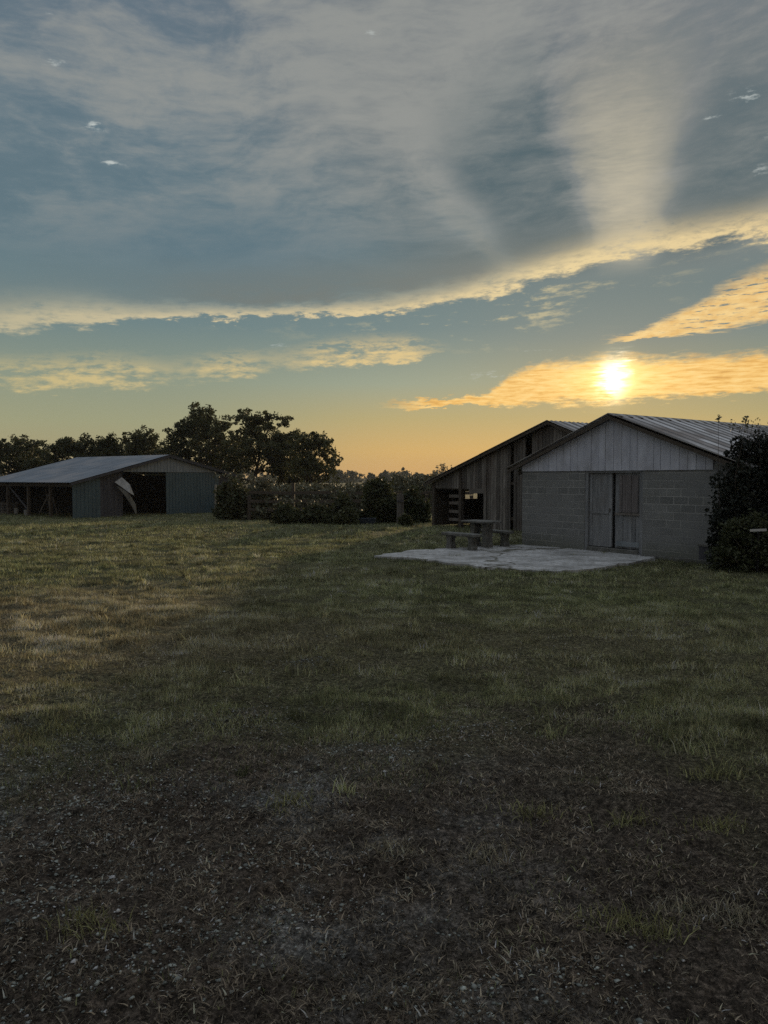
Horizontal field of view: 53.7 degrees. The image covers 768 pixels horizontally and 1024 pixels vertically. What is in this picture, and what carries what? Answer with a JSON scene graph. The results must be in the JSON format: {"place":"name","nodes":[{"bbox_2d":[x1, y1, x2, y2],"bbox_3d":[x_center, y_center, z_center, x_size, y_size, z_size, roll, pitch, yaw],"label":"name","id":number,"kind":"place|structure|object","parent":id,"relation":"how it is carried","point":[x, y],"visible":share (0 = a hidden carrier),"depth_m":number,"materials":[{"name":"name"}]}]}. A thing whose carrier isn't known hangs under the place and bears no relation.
{"place":"outdoors","nodes":[
{"label":"outdoors","id":0,"kind":"place"},
{"bbox_2d":[14,506,18,513],"bbox_3d":[-24.889,-0.115,51.383,0.351,0.549,0.340,0,3,0],"label":"bucket","id":1,"kind":"object","parent":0,"point":[16,510],"visible":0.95,"depth_m":51.27,"materials":[{"name":"metal"}]},
{"bbox_2d":[0,478,767,1023],"bbox_3d":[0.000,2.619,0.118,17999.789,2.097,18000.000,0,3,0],"label":"ground","id":2,"kind":"structure","parent":0,"point":[732,952],"depth_m":3.96,"materials":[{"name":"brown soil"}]},
{"bbox_2d":[0,502,17,513],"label":"crate","id":3,"kind":"object","parent":2,"relation":"on","point":[3,506],"visible":0.65,"depth_m":52.16,"materials":[{"name":"grey wood"}]},
{"bbox_2d":[0,433,49,475],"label":"tree","id":4,"kind":"object","parent":2,"relation":"on","point":[24,447],"visible":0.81,"depth_m":82.46,"materials":[{"name":"green plant"}]},
{"bbox_2d":[14,442,59,465],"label":"tree","id":5,"kind":"object","parent":2,"relation":"on","point":[39,451],"visible":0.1,"depth_m":90.73,"materials":[{"name":"green plant"}]},
{"bbox_2d":[45,489,57,515],"bbox_3d":[-21.702,-0.632,49.515,0.765,1.776,0.450,2,3,33],"label":"leaning ladder","id":6,"kind":"object","parent":2,"relation":"on","point":[46,492],"visible":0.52,"depth_m":49.55,"materials":[{"name":"grey wood"}]},
{"bbox_2d":[23,432,104,467],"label":"tree","id":7,"kind":"object","parent":2,"relation":"on","point":[62,448],"visible":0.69,"depth_m":80.46,"materials":[{"name":"green plant"}]},
{"bbox_2d":[87,432,128,456],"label":"tree","id":8,"kind":"object","parent":2,"relation":"on","point":[109,445],"visible":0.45,"depth_m":83.65,"materials":[{"name":"green plant"}]},
{"bbox_2d":[0,455,237,518],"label":"metal barn","id":9,"kind":"structure","parent":2,"relation":"on","point":[94,487],"depth_m":51.89,"materials":[{"name":"grey metal"}]},
{"bbox_2d":[119,440,141,474],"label":"tree","id":10,"kind":"object","parent":2,"relation":"on","point":[121,447],"depth_m":87.22,"materials":[{"name":"green plant"}]},
{"bbox_2d":[117,425,166,475],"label":"tree","id":11,"kind":"object","parent":2,"relation":"on","point":[142,442],"visible":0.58,"depth_m":82.47,"materials":[{"name":"green plant"}]},
{"bbox_2d":[142,444,193,475],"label":"tree","id":12,"kind":"object","parent":2,"relation":"on","point":[156,450],"visible":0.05,"depth_m":93.72,"materials":[{"name":"green plant"}]},
{"bbox_2d":[155,415,209,464],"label":"tree","id":13,"kind":"object","parent":2,"relation":"on","point":[181,435],"visible":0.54,"depth_m":80.71,"materials":[{"name":"green plant"}]},
{"bbox_2d":[185,401,241,477],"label":"tree","id":14,"kind":"object","parent":2,"relation":"on","point":[204,420],"visible":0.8,"depth_m":78.69,"materials":[{"name":"green plant"}]},
{"bbox_2d":[0,467,450,482],"bbox_3d":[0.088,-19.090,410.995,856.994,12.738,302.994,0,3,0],"label":"wood","id":15,"kind":"object","parent":2,"relation":"on","point":[352,474],"visible":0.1,"depth_m":461.43,"materials":[{"name":"green plant"}]},
{"bbox_2d":[211,470,253,519],"bbox_3d":[-8.701,-0.881,44.286,2.554,3.163,2.340,-2,3,-36],"label":"shrub","id":16,"kind":"object","parent":2,"relation":"on","point":[231,504],"visible":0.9,"depth_m":43.87,"materials":[{"name":"green plant"}]},
{"bbox_2d":[214,439,261,488],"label":"tree","id":17,"kind":"object","parent":2,"relation":"on","point":[234,467],"visible":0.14,"depth_m":91.21,"materials":[{"name":"green plant"}]},
{"bbox_2d":[213,407,293,488],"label":"tree","id":18,"kind":"object","parent":2,"relation":"on","point":[251,429],"visible":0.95,"depth_m":76.91,"materials":[{"name":"green plant"}]},
{"bbox_2d":[238,473,278,520],"bbox_3d":[-7.023,-0.790,44.055,2.262,2.988,2.156,2,3,33],"label":"shrub","id":19,"kind":"object","parent":2,"relation":"on","point":[261,513],"visible":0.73,"depth_m":43.80,"materials":[{"name":"green plant"}]},
{"bbox_2d":[267,428,305,484],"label":"tree","id":20,"kind":"object","parent":2,"relation":"on","point":[282,472],"visible":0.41,"depth_m":79.49,"materials":[{"name":"green plant"}]},
{"bbox_2d":[269,496,304,524],"bbox_3d":[-4.663,0.071,37.139,1.868,1.727,1.576,2,3,36],"label":"shrub","id":21,"kind":"object","parent":2,"relation":"on","point":[285,513],"visible":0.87,"depth_m":36.75,"materials":[{"name":"green plant"}]},
{"bbox_2d":[266,454,324,484],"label":"tree","id":22,"kind":"object","parent":2,"relation":"on","point":[292,480],"visible":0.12,"depth_m":89.25,"materials":[{"name":"green plant"}]},
{"bbox_2d":[281,431,343,486],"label":"tree","id":23,"kind":"object","parent":2,"relation":"on","point":[309,465],"visible":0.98,"depth_m":74.69,"materials":[{"name":"green plant"}]},
{"bbox_2d":[295,495,332,523],"bbox_3d":[-3.333,0.060,37.105,1.994,1.812,1.481,0,3,0],"label":"shrub","id":24,"kind":"object","parent":2,"relation":"on","point":[313,513],"visible":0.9,"depth_m":36.72,"materials":[{"name":"green plant"}]},
{"bbox_2d":[247,472,436,512],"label":"tall weeds","id":25,"kind":"object","parent":2,"relation":"on","point":[404,483],"visible":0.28,"depth_m":52.94,"materials":[{"name":"green plant"}]},
{"bbox_2d":[326,485,359,523],"bbox_3d":[-1.930,-0.200,37.022,1.788,2.215,1.637,0,3,0],"label":"shrub","id":26,"kind":"object","parent":2,"relation":"on","point":[339,502],"visible":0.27,"depth_m":36.83,"materials":[{"name":"green plant"}]},
{"bbox_2d":[332,506,357,524],"bbox_3d":[-1.833,0.242,35.602,1.143,1.105,1.204,2,4,43],"label":"shrub","id":27,"kind":"object","parent":2,"relation":"on","point":[347,515],"visible":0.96,"depth_m":35.36,"materials":[{"name":"green plant"}]},
{"bbox_2d":[248,483,472,519],"bbox_3d":[-1.402,-0.418,43.228,12.913,2.453,0.241,0,3,3],"label":"rail fence","id":28,"kind":"object","parent":2,"relation":"on","point":[293,492],"visible":0.34,"depth_m":43.32,"materials":[{"name":"brown wood"}]},
{"bbox_2d":[357,518,375,524],"bbox_3d":[-0.973,0.478,37.077,1.140,0.350,0.580,0,3,6],"label":"feed trough","id":29,"kind":"object","parent":2,"relation":"on","point":[367,520],"visible":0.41,"depth_m":36.81,"materials":[{"name":"blue metal"}]},
{"bbox_2d":[358,475,398,523],"bbox_3d":[-0.269,-0.481,38.812,2.862,2.832,2.001,0,3,0],"label":"shrub","id":30,"kind":"object","parent":2,"relation":"on","point":[379,500],"visible":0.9,"depth_m":38.40,"materials":[{"name":"green plant"}]},
{"bbox_2d":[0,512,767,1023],"bbox_3d":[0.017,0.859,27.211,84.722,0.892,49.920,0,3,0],"label":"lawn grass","id":31,"kind":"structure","parent":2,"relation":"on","point":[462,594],"depth_m":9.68,"materials":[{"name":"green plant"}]},
{"bbox_2d":[0,618,767,1023],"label":"dead straw","id":32,"kind":"object","parent":2,"relation":"on","point":[386,884],"visible":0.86,"depth_m":3.42,"materials":[{"name":"brown plant"}]},
{"bbox_2d":[396,494,403,523],"bbox_3d":[0.801,0.004,37.049,0.360,1.802,0.215,-1,3,-11],"label":"gate post","id":33,"kind":"object","parent":2,"relation":"on","point":[400,504],"visible":0.6,"depth_m":36.98,"materials":[{"name":"grey wood"}]},
{"bbox_2d":[397,513,414,525],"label":"shrub","id":34,"kind":"object","parent":2,"relation":"on","point":[404,519],"visible":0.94,"depth_m":34.19,"materials":[{"name":"green plant"}]},
{"bbox_2d":[394,485,431,522],"bbox_3d":[1.446,-0.288,38.688,1.855,2.216,1.600,2,3,34],"label":"shrub","id":35,"kind":"object","parent":2,"relation":"on","point":[416,508],"visible":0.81,"depth_m":38.41,"materials":[{"name":"green plant"}]},
{"bbox_2d":[433,463,452,475],"bbox_3d":[3.578,-1.030,43.532,1.701,3.558,1.217,0,3,0],"label":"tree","id":36,"kind":"object","parent":2,"relation":"on","point":[442,468],"visible":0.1,"depth_m":43.45,"materials":[{"name":"green plant"}]},
{"bbox_2d":[423,420,587,530],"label":"wooden barn","id":37,"kind":"structure","parent":2,"relation":"on","point":[490,481],"depth_m":31.07,"materials":[{"name":"brown wood"}]},
{"bbox_2d":[505,413,767,564],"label":"block shed","id":38,"kind":"structure","parent":2,"relation":"on","point":[625,484],"depth_m":20.80,"materials":[{"name":"concrete"}]},
{"bbox_2d":[589,473,613,546],"bbox_3d":[6.117,-0.062,21.398,0.080,2.060,0.765,-2,3,-36],"label":"door","id":39,"kind":"structure","parent":38,"relation":"in","point":[601,484],"depth_m":21.38,"materials":[{"name":"grey wood"}]},
{"bbox_2d":[615,473,639,549],"bbox_3d":[6.644,-0.030,20.685,0.083,2.060,0.801,-2,3,-36],"label":"door","id":40,"kind":"structure","parent":38,"relation":"in","point":[627,506],"depth_m":20.67,"materials":[{"name":"grey wood"}]},
{"bbox_2d":[703,508,767,572],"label":"shrub","id":41,"kind":"object","parent":2,"relation":"on","point":[741,551],"visible":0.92,"depth_m":16.76,"materials":[{"name":"green plant"}]},
{"bbox_2d":[704,414,767,567],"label":"evergreen","id":42,"kind":"object","parent":2,"relation":"on","point":[746,490],"visible":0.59,"depth_m":17.71,"materials":[{"name":"green plant"}]},
{"bbox_2d":[750,529,766,572],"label":"plank","id":43,"kind":"object","parent":2,"relation":"on","point":[758,533],"visible":0.82,"depth_m":16.50,"materials":[{"name":"grey wood"}]},
{"bbox_2d":[0,0,767,477],"label":"sky","id":44,"kind":"structure","parent":0,"point":[420,235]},
{"bbox_2d":[374,545,655,573],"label":"concrete patio","id":45,"kind":"structure","parent":0,"point":[528,559],"depth_m":19.69,"materials":[{"name":"grey concrete"}]},
{"bbox_2d":[441,531,482,550],"bbox_3d":[2.250,0.843,22.010,0.340,0.470,1.380,-2,3,-39],"label":"stone bench","id":46,"kind":"object","parent":45,"relation":"on","point":[472,538],"visible":1,"depth_m":21.80,"materials":[{"name":"grey stone"}]},
{"bbox_2d":[461,519,501,547],"bbox_3d":[2.920,0.650,22.752,0.660,0.790,1.080,-2,3,-39],"label":"picnic table","id":47,"kind":"object","parent":45,"relation":"on","point":[486,525],"visible":0.82,"depth_m":22.53,"materials":[{"name":"stone"}]},
{"bbox_2d":[480,529,513,546],"bbox_3d":[3.420,0.785,23.309,0.340,0.470,1.300,-2,3,-34],"label":"stone bench","id":48,"kind":"object","parent":45,"relation":"on","point":[504,537],"visible":0.61,"depth_m":22.89,"materials":[{"name":"grey stone"}]}
]}

